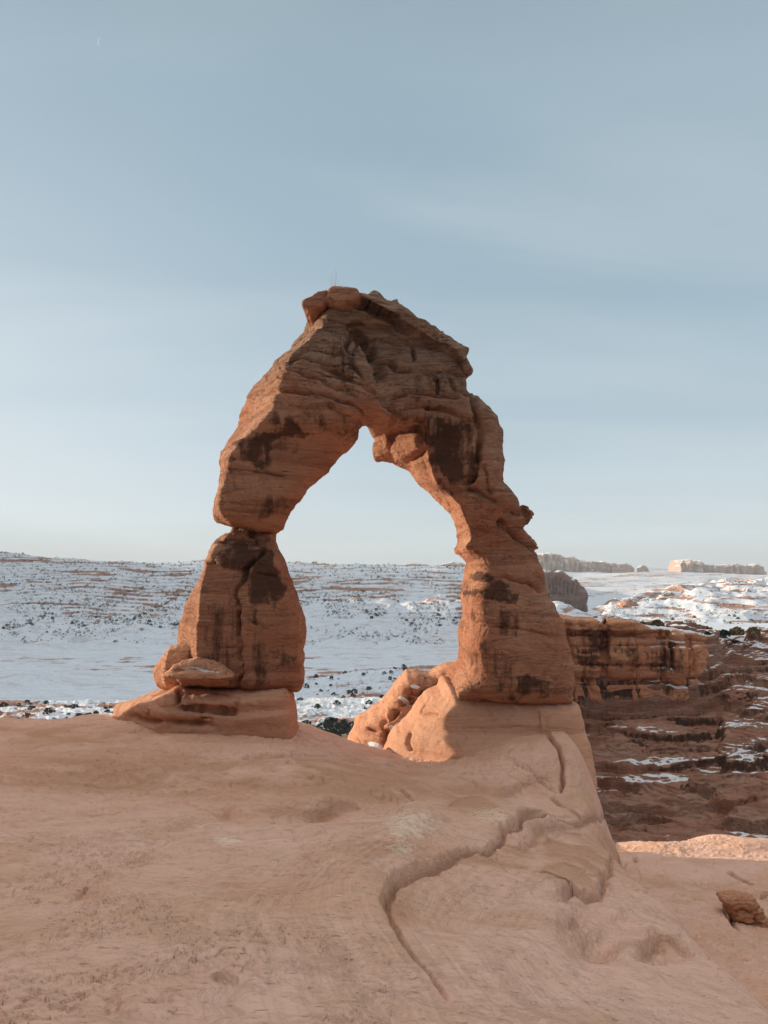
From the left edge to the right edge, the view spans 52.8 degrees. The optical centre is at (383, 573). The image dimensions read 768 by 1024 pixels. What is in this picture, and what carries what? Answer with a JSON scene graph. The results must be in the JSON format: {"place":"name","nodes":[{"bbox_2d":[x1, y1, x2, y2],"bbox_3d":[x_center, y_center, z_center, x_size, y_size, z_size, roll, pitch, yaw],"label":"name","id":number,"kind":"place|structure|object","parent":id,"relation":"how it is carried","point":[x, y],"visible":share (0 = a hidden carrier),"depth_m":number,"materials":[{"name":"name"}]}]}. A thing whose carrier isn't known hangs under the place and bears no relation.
{"place":"outdoors","nodes":[
{"label":"outdoors","id":0,"kind":"place"},
{"bbox_2d":[0,714,767,1023],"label":"slickrock ground","id":1,"kind":"structure","parent":0,"point":[308,874],"depth_m":10.03,"materials":[{"name":"stone"}]},
{"bbox_2d":[113,286,596,790],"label":"sandstone arch","id":2,"kind":"structure","parent":1,"relation":"on","point":[393,375],"depth_m":27.29,"materials":[{"name":"brown stone"}]},
{"bbox_2d":[153,643,192,689],"bbox_3d":[-7.715,3.442,28.621,1.901,1.759,1.986,0,0,0],"label":"boulder","id":3,"kind":"object","parent":2,"relation":"on","point":[175,654],"visible":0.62,"depth_m":27.99,"materials":[{"name":"stone"}]},
{"bbox_2d":[164,657,235,686],"bbox_3d":[-6.402,3.438,27.002,2.425,1.108,1.853,0,0,0],"label":"mushroom boulder","id":4,"kind":"object","parent":2,"relation":"on","point":[197,671],"visible":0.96,"depth_m":26.55,"materials":[{"name":"stone"}]},
{"bbox_2d":[348,660,456,748],"bbox_3d":[0.976,6.779,34.555,5.859,5.384,7.044,0,0,0],"label":"rock outcrop","id":5,"kind":"object","parent":1,"relation":"on","point":[374,724],"visible":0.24,"depth_m":33.67,"materials":[{"name":"stone"}]},
{"bbox_2d":[716,890,767,927],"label":"broken boulder","id":6,"kind":"object","parent":1,"relation":"on","point":[742,907],"visible":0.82,"depth_m":23.69,"materials":[{"name":"stone"}]},
{"bbox_2d":[0,552,767,738],"bbox_3d":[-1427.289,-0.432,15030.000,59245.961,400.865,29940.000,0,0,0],"label":"hills","id":7,"kind":"structure","parent":0,"point":[89,673],"depth_m":1278.04,"materials":[{"name":"white snow"}]},
{"bbox_2d":[43,708,51,713],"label":"juniper","id":8,"kind":"object","parent":7,"relation":"on","point":[46,710],"visible":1,"depth_m":312.34,"materials":[{"name":"green plant"}]},
{"bbox_2d":[320,723,329,728],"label":"juniper","id":9,"kind":"object","parent":7,"relation":"on","point":[325,725],"visible":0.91,"depth_m":344.17,"materials":[{"name":"green plant"}]},
{"bbox_2d":[321,720,333,727],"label":"juniper","id":10,"kind":"object","parent":7,"relation":"on","point":[328,722],"visible":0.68,"depth_m":348.64,"materials":[{"name":"green plant"}]},
{"bbox_2d":[337,725,346,730],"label":"juniper","id":11,"kind":"object","parent":7,"relation":"on","point":[344,727],"visible":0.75,"depth_m":334.41,"materials":[{"name":"green plant"}]},
{"bbox_2d":[346,721,353,727],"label":"juniper","id":12,"kind":"object","parent":7,"relation":"on","point":[350,723],"visible":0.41,"depth_m":347.66,"materials":[{"name":"green plant"}]},
{"bbox_2d":[0,552,766,712],"bbox_3d":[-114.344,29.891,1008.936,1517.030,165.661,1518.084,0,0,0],"label":"distant scrub","id":13,"kind":"object","parent":7,"relation":"on","point":[165,603],"visible":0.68,"depth_m":1479.20,"materials":[{"name":"black plant"}]},
{"bbox_2d":[405,563,427,565],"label":"butte","id":14,"kind":"object","parent":7,"relation":"on","point":[413,564],"visible":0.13,"depth_m":5540.68,"materials":[{"name":"grey stone"}]},
{"bbox_2d":[438,562,464,566],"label":"domed butte","id":15,"kind":"object","parent":7,"relation":"on","point":[459,564],"visible":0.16,"depth_m":5223.45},
{"bbox_2d":[543,569,587,611],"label":"dark cliff","id":16,"kind":"structure","parent":7,"relation":"on","point":[564,587],"depth_m":1159.88,"materials":[{"name":"grey stone"}]},
{"bbox_2d":[537,553,610,572],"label":"ridge","id":17,"kind":"structure","parent":7,"relation":"on","point":[549,561],"depth_m":4884.04,"materials":[{"name":"grey stone"}]},
{"bbox_2d":[610,563,633,572],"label":"rock spire","id":18,"kind":"object","parent":7,"relation":"on","point":[621,568],"visible":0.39,"depth_m":4857.16,"materials":[{"name":"grey stone"}]},
{"bbox_2d":[616,599,638,607],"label":"hill outcrop","id":19,"kind":"object","parent":7,"relation":"on","point":[628,603],"visible":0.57,"depth_m":987.29,"materials":[{"name":"orange stone"}]},
{"bbox_2d":[637,565,648,571],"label":"rock spire","id":20,"kind":"object","parent":7,"relation":"on","point":[642,568],"visible":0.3,"depth_m":4870.74,"materials":[{"name":"stone"}]},
{"bbox_2d":[639,597,655,601],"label":"hill outcrop","id":21,"kind":"object","parent":7,"relation":"on","point":[646,599],"visible":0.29,"depth_m":1065.32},
{"bbox_2d":[656,591,678,599],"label":"hill outcrop","id":22,"kind":"object","parent":7,"relation":"on","point":[665,595],"visible":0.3,"depth_m":1075.98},
{"bbox_2d":[706,585,724,588],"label":"hill outcrop","id":23,"kind":"object","parent":7,"relation":"on","point":[711,586],"visible":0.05,"depth_m":1174.79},
{"bbox_2d":[668,559,766,574],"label":"towered butte","id":24,"kind":"object","parent":7,"relation":"on","point":[683,565],"visible":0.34,"depth_m":5111.95,"materials":[{"name":"stone"}]},
{"bbox_2d":[740,578,755,581],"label":"hill outcrop","id":25,"kind":"object","parent":7,"relation":"on","point":[748,580],"visible":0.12,"depth_m":1245.88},
{"bbox_2d":[0,0,767,569],"label":"sky","id":26,"kind":"structure","parent":0,"point":[573,193],"materials":[{"name":"blue"}]},
{"bbox_2d":[547,592,767,842],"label":"canyon slope","id":27,"kind":"structure","parent":0,"point":[668,769],"depth_m":109.99,"materials":[{"name":"brown stone"}]},
{"bbox_2d":[557,612,708,702],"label":"red cliff","id":28,"kind":"structure","parent":27,"relation":"on","point":[615,649],"depth_m":132.57,"materials":[{"name":"stone"}]},
{"bbox_2d":[649,619,664,626],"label":"rim bush","id":29,"kind":"object","parent":28,"relation":"on","point":[658,622],"visible":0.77,"depth_m":142.53,"materials":[{"name":"green plant"}]},
{"bbox_2d":[719,629,730,636],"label":"rim bush","id":30,"kind":"object","parent":27,"relation":"on","point":[723,632],"visible":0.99,"depth_m":149.55,"materials":[{"name":"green plant"}]},
{"bbox_2d":[729,626,744,635],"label":"rim bush","id":31,"kind":"object","parent":27,"relation":"on","point":[736,630],"visible":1,"depth_m":155.39,"materials":[{"name":"green plant"}]},
{"bbox_2d":[745,626,760,635],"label":"rim bush","id":32,"kind":"object","parent":27,"relation":"on","point":[750,631],"visible":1,"depth_m":157.43,"materials":[{"name":"green plant"}]}
]}

